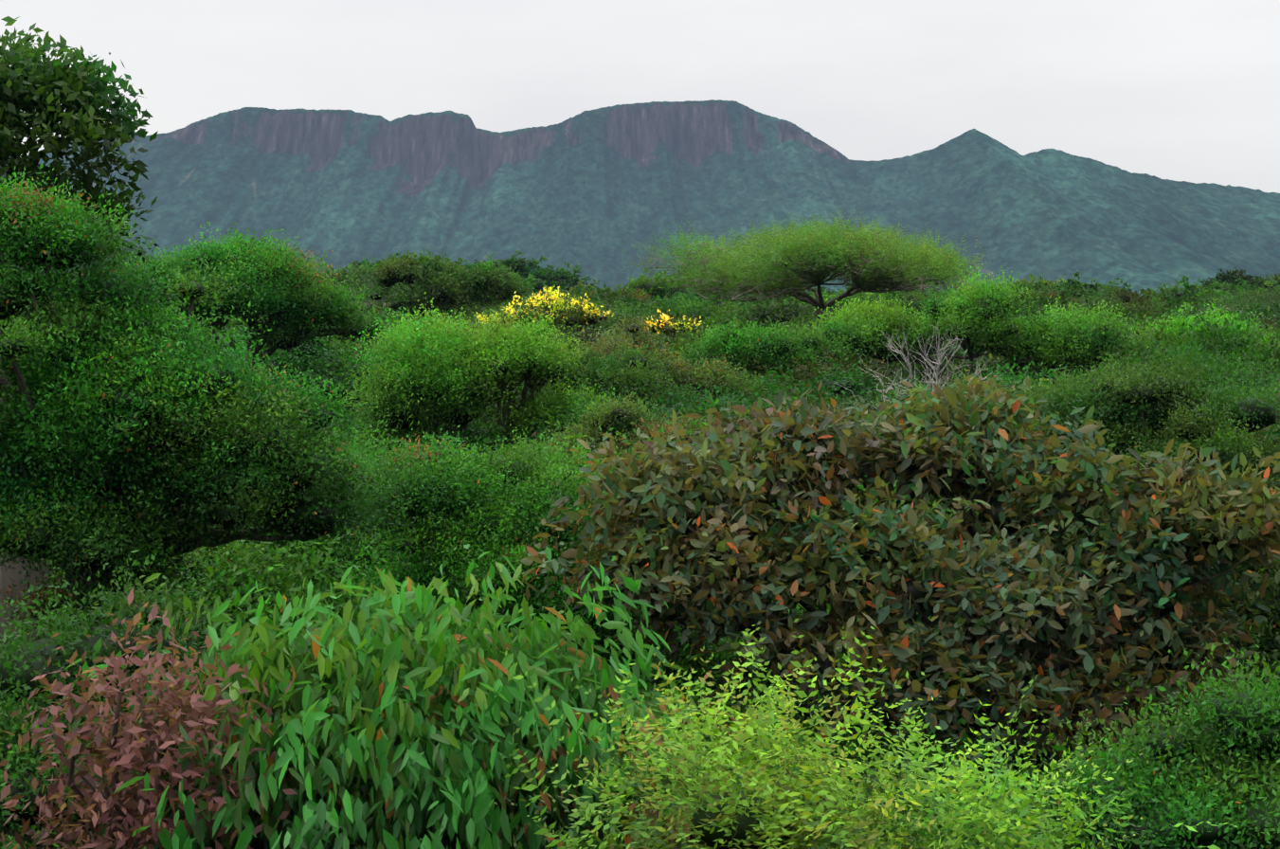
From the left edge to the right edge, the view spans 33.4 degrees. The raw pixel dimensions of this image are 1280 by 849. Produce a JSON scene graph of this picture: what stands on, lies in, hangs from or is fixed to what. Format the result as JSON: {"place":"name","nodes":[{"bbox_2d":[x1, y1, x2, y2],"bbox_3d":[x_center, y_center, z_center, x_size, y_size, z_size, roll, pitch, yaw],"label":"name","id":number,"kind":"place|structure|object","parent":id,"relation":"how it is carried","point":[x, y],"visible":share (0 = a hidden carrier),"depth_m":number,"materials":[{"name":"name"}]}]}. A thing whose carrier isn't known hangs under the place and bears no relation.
{"place":"outdoors","nodes":[
{"label":"outdoors","id":0,"kind":"place"},
{"bbox_2d":[0,156,152,275],"bbox_3d":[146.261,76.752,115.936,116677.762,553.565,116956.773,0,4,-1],"label":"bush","id":1,"kind":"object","parent":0,"point":[122,247],"depth_m":2478.03,"materials":[{"name":"green plant"}]},
{"bbox_2d":[0,16,165,654],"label":"tree","id":2,"kind":"object","parent":1,"relation":"on","point":[36,92],"visible":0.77,"depth_m":27.51,"materials":[{"name":"green plant"}]},
{"bbox_2d":[0,550,275,848],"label":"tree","id":3,"kind":"object","parent":1,"relation":"on","point":[22,664],"visible":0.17,"depth_m":13.72,"materials":[{"name":"green plant"}]},
{"bbox_2d":[0,588,304,848],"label":"red shrub","id":4,"kind":"object","parent":1,"relation":"on","point":[123,816],"visible":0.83,"depth_m":11.96,"materials":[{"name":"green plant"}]},
{"bbox_2d":[0,162,418,636],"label":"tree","id":5,"kind":"object","parent":1,"relation":"on","point":[140,430],"visible":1,"depth_m":20.17,"materials":[{"name":"green plant"}]},
{"bbox_2d":[84,221,398,379],"bbox_3d":[-11.184,10.442,60.746,8.726,32.280,5.308,0,4,-1],"label":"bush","id":6,"kind":"object","parent":1,"relation":"on","point":[296,301],"visible":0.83,"depth_m":59.30,"materials":[{"name":"green plant"}]},
{"bbox_2d":[172,314,378,415],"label":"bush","id":7,"kind":"object","parent":1,"relation":"on","point":[234,325],"depth_m":75.54,"materials":[{"name":"green plant"}]},
{"bbox_2d":[190,320,386,421],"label":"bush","id":8,"kind":"object","parent":1,"relation":"on","point":[335,377],"visible":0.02,"depth_m":68.83,"materials":[{"name":"green plant"}]},
{"bbox_2d":[186,420,441,579],"bbox_3d":[-5.545,14.083,35.780,5.844,28.457,3.799,0,4,-1],"label":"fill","id":9,"kind":"object","parent":1,"relation":"on","point":[344,541],"visible":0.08,"depth_m":34.19,"materials":[{"name":"green plant"}]},
{"bbox_2d":[268,340,378,426],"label":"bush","id":10,"kind":"object","parent":1,"relation":"on","point":[330,374],"depth_m":70.70,"materials":[{"name":"green plant"}]},
{"bbox_2d":[36,414,635,665],"bbox_3d":[-6.146,13.958,39.280,20.514,28.500,18.956,-1,4,-18],"label":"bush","id":11,"kind":"object","parent":1,"relation":"on","point":[226,581],"visible":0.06,"depth_m":32.00,"materials":[{"name":"green plant"}]},
{"bbox_2d":[315,262,396,290],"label":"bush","id":12,"kind":"object","parent":1,"relation":"on","point":[366,270],"visible":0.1,"depth_m":397.73,"materials":[{"name":"green plant"}]},
{"bbox_2d":[322,268,416,315],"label":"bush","id":13,"kind":"object","parent":1,"relation":"on","point":[367,301],"visible":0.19,"depth_m":209.27,"materials":[{"name":"green plant"}]},
{"bbox_2d":[336,255,463,273],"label":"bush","id":14,"kind":"object","parent":1,"relation":"on","point":[364,263],"depth_m":412.87,"materials":[{"name":"green plant"}]},
{"bbox_2d":[316,414,518,461],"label":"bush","id":15,"kind":"object","parent":1,"relation":"on","point":[456,433],"depth_m":46.71,"materials":[{"name":"green plant"}]},
{"bbox_2d":[313,405,526,467],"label":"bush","id":16,"kind":"object","parent":1,"relation":"on","point":[477,430],"depth_m":46.91,"materials":[{"name":"green plant"}]},
{"bbox_2d":[318,307,523,342],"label":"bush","id":17,"kind":"object","parent":1,"relation":"on","point":[447,316],"depth_m":98.81,"materials":[{"name":"green plant"}]},
{"bbox_2d":[31,543,829,848],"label":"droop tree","id":18,"kind":"object","parent":1,"relation":"on","point":[387,730],"visible":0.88,"depth_m":12.52,"materials":[{"name":"green plant"}]},
{"bbox_2d":[360,248,535,323],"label":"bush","id":19,"kind":"object","parent":1,"relation":"on","point":[436,280],"visible":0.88,"depth_m":112.51,"materials":[{"name":"green plant"}]},
{"bbox_2d":[9,568,888,826],"bbox_3d":[-3.817,15.643,28.363,19.210,26.510,20.789,0,4,-27],"label":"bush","id":20,"kind":"object","parent":1,"relation":"on","point":[680,686],"visible":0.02,"depth_m":28.93,"materials":[{"name":"green plant"}]},
{"bbox_2d":[317,306,581,359],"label":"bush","id":21,"kind":"object","parent":1,"relation":"on","point":[413,317],"depth_m":92.37,"materials":[{"name":"green plant"}]},
{"bbox_2d":[307,432,596,574],"bbox_3d":[-2.618,14.352,37.630,16.312,27.982,15.829,2,3,43],"label":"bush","id":22,"kind":"object","parent":1,"relation":"on","point":[411,439],"depth_m":38.56,"materials":[{"name":"green plant"}]},
{"bbox_2d":[333,291,644,454],"bbox_3d":[-3.251,12.286,48.224,7.172,30.530,3.849,-1,4,-10],"label":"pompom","id":23,"kind":"object","parent":1,"relation":"on","point":[430,368],"visible":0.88,"depth_m":46.66,"materials":[{"name":"green plant"}]},
{"bbox_2d":[329,388,690,439],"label":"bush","id":24,"kind":"object","parent":1,"relation":"on","point":[488,421],"depth_m":53.14,"materials":[{"name":"green plant"}]},
{"bbox_2d":[448,250,594,293],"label":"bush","id":25,"kind":"object","parent":1,"relation":"on","point":[557,277],"visible":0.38,"depth_m":397.19,"materials":[{"name":"green plant"}]},
{"bbox_2d":[0,581,1084,848],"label":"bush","id":26,"kind":"object","parent":1,"relation":"on","point":[644,694],"depth_m":25.47,"materials":[{"name":"green plant"}]},
{"bbox_2d":[473,284,612,338],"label":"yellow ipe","id":27,"kind":"object","parent":1,"relation":"on","point":[563,308],"visible":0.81,"depth_m":103.35,"materials":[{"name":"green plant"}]},
{"bbox_2d":[415,284,673,333],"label":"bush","id":28,"kind":"object","parent":1,"relation":"on","point":[468,315],"visible":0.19,"depth_m":110.68,"materials":[{"name":"green plant"}]},
{"bbox_2d":[327,423,779,709],"bbox_3d":[-1.233,14.357,31.116,6.508,28.754,4.774,1,4,20],"label":"bush","id":29,"kind":"object","parent":1,"relation":"on","point":[453,509],"visible":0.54,"depth_m":29.73,"materials":[{"name":"green plant"}]},
{"bbox_2d":[360,760,808,848],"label":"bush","id":30,"kind":"object","parent":1,"relation":"on","point":[658,824],"visible":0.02,"depth_m":17.43,"materials":[{"name":"green plant"}]},
{"bbox_2d":[528,293,654,336],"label":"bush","id":31,"kind":"object","parent":1,"relation":"on","point":[611,322],"depth_m":110.24,"materials":[{"name":"green plant"}]},
{"bbox_2d":[558,278,653,301],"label":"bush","id":32,"kind":"object","parent":1,"relation":"on","point":[619,289],"depth_m":321.86,"materials":[{"name":"green plant"}]},
{"bbox_2d":[563,317,678,352],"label":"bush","id":33,"kind":"object","parent":1,"relation":"on","point":[585,337],"depth_m":87.15,"materials":[{"name":"green plant"}]},
{"bbox_2d":[538,388,709,468],"bbox_3d":[-0.291,13.628,42.191,4.320,28.654,3.337,0,4,-1],"label":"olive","id":34,"kind":"object","parent":1,"relation":"on","point":[621,417],"visible":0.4,"depth_m":41.07,"materials":[{"name":"green plant"}]},
{"bbox_2d":[488,385,758,461],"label":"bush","id":35,"kind":"object","parent":1,"relation":"on","point":[553,429],"visible":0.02,"depth_m":45.85,"materials":[{"name":"green plant"}]},
{"bbox_2d":[544,324,709,416],"bbox_3d":[-0.815,12.251,55.189,5.090,29.685,4.012,-2,4,-26],"label":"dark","id":36,"kind":"object","parent":1,"relation":"on","point":[633,374],"visible":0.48,"depth_m":54.00,"materials":[{"name":"green plant"}]},
{"bbox_2d":[573,283,684,310],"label":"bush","id":37,"kind":"object","parent":1,"relation":"on","point":[603,293],"visible":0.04,"depth_m":257.00,"materials":[{"name":"green plant"}]},
{"bbox_2d":[358,775,905,848],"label":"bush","id":38,"kind":"object","parent":1,"relation":"on","point":[612,839],"visible":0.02,"depth_m":15.70,"materials":[{"name":"green plant"}]},
{"bbox_2d":[487,356,787,410],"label":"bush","id":39,"kind":"object","parent":1,"relation":"on","point":[521,389],"depth_m":60.31,"materials":[{"name":"green plant"}]},
{"bbox_2d":[266,396,1057,742],"bbox_3d":[1.045,14.073,38.516,16.614,28.388,17.980,-1,5,-15],"label":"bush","id":40,"kind":"object","parent":1,"relation":"on","point":[579,448],"visible":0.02,"depth_m":37.14,"materials":[{"name":"green plant"}]},
{"bbox_2d":[622,265,706,303],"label":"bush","id":41,"kind":"object","parent":1,"relation":"on","point":[655,286],"visible":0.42,"depth_m":339.31,"materials":[{"name":"green plant"}]},
{"bbox_2d":[564,310,776,405],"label":"olive bush","id":42,"kind":"object","parent":1,"relation":"on","point":[712,373],"visible":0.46,"depth_m":61.09,"materials":[{"name":"green plant"}]},
{"bbox_2d":[636,308,704,341],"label":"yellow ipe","id":43,"kind":"object","parent":1,"relation":"on","point":[665,326],"visible":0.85,"depth_m":99.05,"materials":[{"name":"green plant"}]},
{"bbox_2d":[591,311,755,342],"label":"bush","id":44,"kind":"object","parent":1,"relation":"on","point":[694,317],"depth_m":103.58,"materials":[{"name":"green plant"}]},
{"bbox_2d":[604,290,757,329],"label":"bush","id":45,"kind":"object","parent":1,"relation":"on","point":[679,306],"visible":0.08,"depth_m":142.70,"materials":[{"name":"green plant"}]},
{"bbox_2d":[612,318,754,346],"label":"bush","id":46,"kind":"object","parent":1,"relation":"on","point":[699,333],"depth_m":92.93,"materials":[{"name":"green plant"}]},
{"bbox_2d":[642,288,775,311],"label":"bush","id":47,"kind":"object","parent":1,"relation":"on","point":[701,300],"visible":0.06,"depth_m":253.29,"materials":[{"name":"green plant"}]},
{"bbox_2d":[645,378,775,423],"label":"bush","id":48,"kind":"object","parent":1,"relation":"on","point":[714,387],"depth_m":54.99,"materials":[{"name":"green plant"}]},
{"bbox_2d":[634,378,864,426],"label":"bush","id":49,"kind":"object","parent":1,"relation":"on","point":[686,405],"depth_m":52.32,"materials":[{"name":"green plant"}]},
{"bbox_2d":[670,314,862,382],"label":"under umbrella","id":50,"kind":"object","parent":1,"relation":"on","point":[770,347],"visible":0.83,"depth_m":68.54,"materials":[{"name":"green plant"}]},
{"bbox_2d":[516,703,1023,848],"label":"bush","id":51,"kind":"object","parent":1,"relation":"on","point":[740,777],"depth_m":19.02,"materials":[{"name":"green plant"}]},
{"bbox_2d":[649,313,943,375],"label":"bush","id":52,"kind":"object","parent":1,"relation":"on","point":[697,340],"depth_m":77.52,"materials":[{"name":"green plant"}]},
{"bbox_2d":[722,288,893,328],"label":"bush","id":53,"kind":"object","parent":1,"relation":"on","point":[763,313],"depth_m":124.97,"materials":[{"name":"green plant"}]},
{"bbox_2d":[622,204,996,327],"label":"umbrella tree","id":54,"kind":"object","parent":1,"relation":"on","point":[785,263],"visible":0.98,"depth_m":81.08,"materials":[{"name":"green plant"}]},
{"bbox_2d":[500,720,1132,848],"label":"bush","id":55,"kind":"object","parent":1,"relation":"on","point":[1056,748],"visible":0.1,"depth_m":14.05,"materials":[{"name":"green plant"}]},
{"bbox_2d":[756,301,876,337],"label":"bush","id":56,"kind":"object","parent":1,"relation":"on","point":[802,317],"depth_m":118.88,"materials":[{"name":"green plant"}]},
{"bbox_2d":[710,290,923,331],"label":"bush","id":57,"kind":"object","parent":1,"relation":"on","point":[844,300],"visible":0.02,"depth_m":126.57,"materials":[{"name":"green plant"}]},
{"bbox_2d":[734,356,931,409],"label":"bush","id":58,"kind":"object","parent":1,"relation":"on","point":[848,384],"visible":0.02,"depth_m":64.24,"materials":[{"name":"green plant"}]},
{"bbox_2d":[720,348,945,405],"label":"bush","id":59,"kind":"object","parent":1,"relation":"on","point":[820,369],"depth_m":67.11,"materials":[{"name":"green plant"}]},
{"bbox_2d":[785,286,924,306],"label":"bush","id":60,"kind":"object","parent":1,"relation":"on","point":[840,289],"visible":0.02,"depth_m":282.97,"materials":[{"name":"green plant"}]},
{"bbox_2d":[493,618,1237,848],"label":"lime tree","id":61,"kind":"object","parent":1,"relation":"on","point":[734,816],"visible":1,"depth_m":10.85,"materials":[{"name":"green plant"}]},
{"bbox_2d":[645,716,1088,848],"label":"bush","id":62,"kind":"object","parent":1,"relation":"on","point":[977,756],"visible":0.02,"depth_m":18.26,"materials":[{"name":"green plant"}]},
{"bbox_2d":[775,342,979,391],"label":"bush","id":63,"kind":"object","parent":1,"relation":"on","point":[905,371],"depth_m":70.40,"materials":[{"name":"green plant"}]},
{"bbox_2d":[772,376,1006,410],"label":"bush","id":64,"kind":"object","parent":1,"relation":"on","point":[836,397],"depth_m":57.20,"materials":[{"name":"green plant"}]},
{"bbox_2d":[647,377,1139,434],"bbox_3d":[5.388,13.515,45.171,17.695,28.837,16.645,-2,3,-24],"label":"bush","id":65,"kind":"object","parent":1,"relation":"on","point":[829,408],"depth_m":46.10,"materials":[{"name":"green plant"}]},
{"bbox_2d":[513,439,1279,802],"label":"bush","id":66,"kind":"object","parent":1,"relation":"on","point":[1095,739],"depth_m":30.01,"materials":[{"name":"green plant"}]},
{"bbox_2d":[519,348,1279,788],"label":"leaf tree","id":67,"kind":"object","parent":1,"relation":"on","point":[692,536],"visible":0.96,"depth_m":26.16,"materials":[{"name":"green plant"}]},
{"bbox_2d":[826,323,1010,413],"bbox_3d":[6.414,12.507,50.216,4.312,29.833,5.414,0,4,-1],"label":"bare tree","id":68,"kind":"object","parent":1,"relation":"on","point":[936,374],"visible":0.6,"depth_m":49.38,"materials":[{"name":"grey plant"}]},
{"bbox_2d":[851,357,1031,383],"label":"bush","id":69,"kind":"object","parent":1,"relation":"on","point":[973,371],"depth_m":72.75,"materials":[{"name":"green plant"}]},
{"bbox_2d":[836,339,1059,386],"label":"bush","id":70,"kind":"object","parent":1,"relation":"on","point":[993,360],"visible":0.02,"depth_m":75.31,"materials":[{"name":"green plant"}]},
{"bbox_2d":[889,288,1027,318],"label":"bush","id":71,"kind":"object","parent":1,"relation":"on","point":[914,305],"visible":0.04,"depth_m":154.21,"materials":[{"name":"green plant"}]},
{"bbox_2d":[794,262,1153,380],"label":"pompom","id":72,"kind":"object","parent":1,"relation":"on","point":[976,310],"visible":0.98,"depth_m":72.65,"materials":[{"name":"green plant"}]},
{"bbox_2d":[793,378,1182,538],"bbox_3d":[4.968,13.433,47.746,17.449,28.506,21.921,-1,1,-39],"label":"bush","id":73,"kind":"object","parent":1,"relation":"on","point":[872,398],"depth_m":48.51,"materials":[{"name":"green plant"}]},
{"bbox_2d":[912,279,1097,309],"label":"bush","id":74,"kind":"object","parent":1,"relation":"on","point":[1066,297],"visible":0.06,"depth_m":194.81,"materials":[{"name":"green plant"}]},
{"bbox_2d":[902,295,1138,343],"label":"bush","id":75,"kind":"object","parent":1,"relation":"on","point":[1036,305],"depth_m":97.91,"materials":[{"name":"green plant"}]},
{"bbox_2d":[982,273,1066,293],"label":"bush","id":76,"kind":"object","parent":1,"relation":"on","point":[1036,284],"visible":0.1,"depth_m":344.62,"materials":[{"name":"green plant"}]},
{"bbox_2d":[911,360,1161,437],"bbox_3d":[8.357,13.190,45.548,5.316,28.983,3.912,0,4,-1],"label":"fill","id":77,"kind":"object","parent":1,"relation":"on","point":[987,382],"visible":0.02,"depth_m":44.94,"materials":[{"name":"green plant"}]},
{"bbox_2d":[889,357,1225,440],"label":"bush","id":78,"kind":"object","parent":1,"relation":"on","point":[1007,379],"visible":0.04,"depth_m":58.15,"materials":[{"name":"green plant"}]},
{"bbox_2d":[1019,271,1117,302],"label":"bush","id":79,"kind":"object","parent":1,"relation":"on","point":[1076,289],"visible":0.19,"depth_m":274.59,"materials":[{"name":"green plant"}]},
{"bbox_2d":[894,432,1279,680],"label":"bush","id":80,"kind":"object","parent":1,"relation":"on","point":[1258,640],"depth_m":33.99,"materials":[{"name":"green plant"}]},
{"bbox_2d":[913,625,1279,848],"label":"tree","id":81,"kind":"object","parent":1,"relation":"on","point":[1186,791],"visible":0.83,"depth_m":12.98,"materials":[{"name":"green plant"}]},
{"bbox_2d":[1041,282,1171,321],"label":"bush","id":82,"kind":"object","parent":1,"relation":"on","point":[1126,297],"depth_m":136.53,"materials":[{"name":"green plant"}]},
{"bbox_2d":[1047,288,1181,313],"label":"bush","id":83,"kind":"object","parent":1,"relation":"on","point":[1140,298],"depth_m":209.33,"materials":[{"name":"green plant"}]},
{"bbox_2d":[1035,293,1203,332],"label":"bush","id":84,"kind":"object","parent":1,"relation":"on","point":[1133,315],"depth_m":133.11,"materials":[{"name":"green plant"}]},
{"bbox_2d":[1031,339,1231,390],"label":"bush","id":85,"kind":"object","parent":1,"relation":"on","point":[1129,361],"depth_m":63.54,"materials":[{"name":"green plant"}]},
{"bbox_2d":[988,304,1279,382],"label":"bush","id":86,"kind":"object","parent":1,"relation":"on","point":[1227,344],"visible":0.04,"depth_m":72.20,"materials":[{"name":"green plant"}]},
{"bbox_2d":[996,501,1279,845],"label":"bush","id":87,"kind":"object","parent":1,"relation":"on","point":[1273,621],"visible":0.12,"depth_m":34.18,"materials":[{"name":"green plant"}]},
{"bbox_2d":[1006,345,1279,565],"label":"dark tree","id":88,"kind":"object","parent":1,"relation":"on","point":[1182,413],"visible":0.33,"depth_m":37.99,"materials":[{"name":"green plant"}]},
{"bbox_2d":[1006,311,1279,369],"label":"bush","id":89,"kind":"object","parent":1,"relation":"on","point":[1140,328],"depth_m":80.02,"materials":[{"name":"green plant"}]},
{"bbox_2d":[1045,329,1279,401],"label":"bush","id":90,"kind":"object","parent":1,"relation":"on","point":[1213,367],"visible":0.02,"depth_m":64.44,"materials":[{"name":"green plant"}]},
{"bbox_2d":[1143,276,1251,299],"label":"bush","id":91,"kind":"object","parent":1,"relation":"on","point":[1216,285],"visible":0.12,"depth_m":372.44,"materials":[{"name":"green plant"}]},
{"bbox_2d":[1125,301,1279,353],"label":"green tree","id":92,"kind":"object","parent":1,"relation":"on","point":[1178,327],"visible":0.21,"depth_m":81.14,"materials":[{"name":"green plant"}]},
{"bbox_2d":[1142,275,1265,316],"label":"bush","id":93,"kind":"object","parent":1,"relation":"on","point":[1176,296],"visible":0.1,"depth_m":206.04,"materials":[{"name":"green plant"}]},
{"bbox_2d":[1132,364,1279,409],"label":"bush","id":94,"kind":"object","parent":1,"relation":"on","point":[1247,382],"depth_m":62.17,"materials":[{"name":"green plant"}]},
{"bbox_2d":[1138,378,1279,848],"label":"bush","id":95,"kind":"object","parent":1,"relation":"on","point":[1262,432],"depth_m":54.22,"materials":[{"name":"green plant"}]},
{"bbox_2d":[1154,281,1279,317],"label":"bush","id":96,"kind":"object","parent":1,"relation":"on","point":[1270,298],"visible":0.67,"depth_m":161.66,"materials":[{"name":"green plant"}]},
{"bbox_2d":[1173,288,1261,320],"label":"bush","id":97,"kind":"object","parent":1,"relation":"on","point":[1216,292],"depth_m":187.62,"materials":[{"name":"green plant"}]},
{"bbox_2d":[1201,266,1269,288],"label":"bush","id":98,"kind":"object","parent":1,"relation":"on","point":[1229,277],"visible":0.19,"depth_m":385.94,"materials":[{"name":"green plant"}]},
{"bbox_2d":[1210,418,1279,454],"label":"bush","id":99,"kind":"object","parent":1,"relation":"on","point":[1272,432],"depth_m":47.76,"materials":[{"name":"green plant"}]},
{"bbox_2d":[1220,297,1279,326],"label":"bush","id":100,"kind":"object","parent":1,"relation":"on","point":[1275,311],"depth_m":136.31,"materials":[{"name":"green plant"}]},
{"bbox_2d":[1232,306,1279,331],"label":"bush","id":101,"kind":"object","parent":1,"relation":"on","point":[1266,321],"depth_m":103.15,"materials":[{"name":"green plant"}]},
{"bbox_2d":[1249,272,1279,292],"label":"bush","id":102,"kind":"object","parent":1,"relation":"on","point":[1276,278],"visible":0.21,"depth_m":348.52,"materials":[{"name":"green plant"}]},
{"bbox_2d":[0,0,1279,193],"label":"sky","id":103,"kind":"structure","parent":0,"point":[1175,90],"materials":[{"name":"white"}]},
{"bbox_2d":[26,99,1279,296],"bbox_3d":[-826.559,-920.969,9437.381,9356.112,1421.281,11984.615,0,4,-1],"label":"mountain","id":104,"kind":"structure","parent":0,"point":[595,194],"depth_m":10337.87,"materials":[{"name":"green stone"}]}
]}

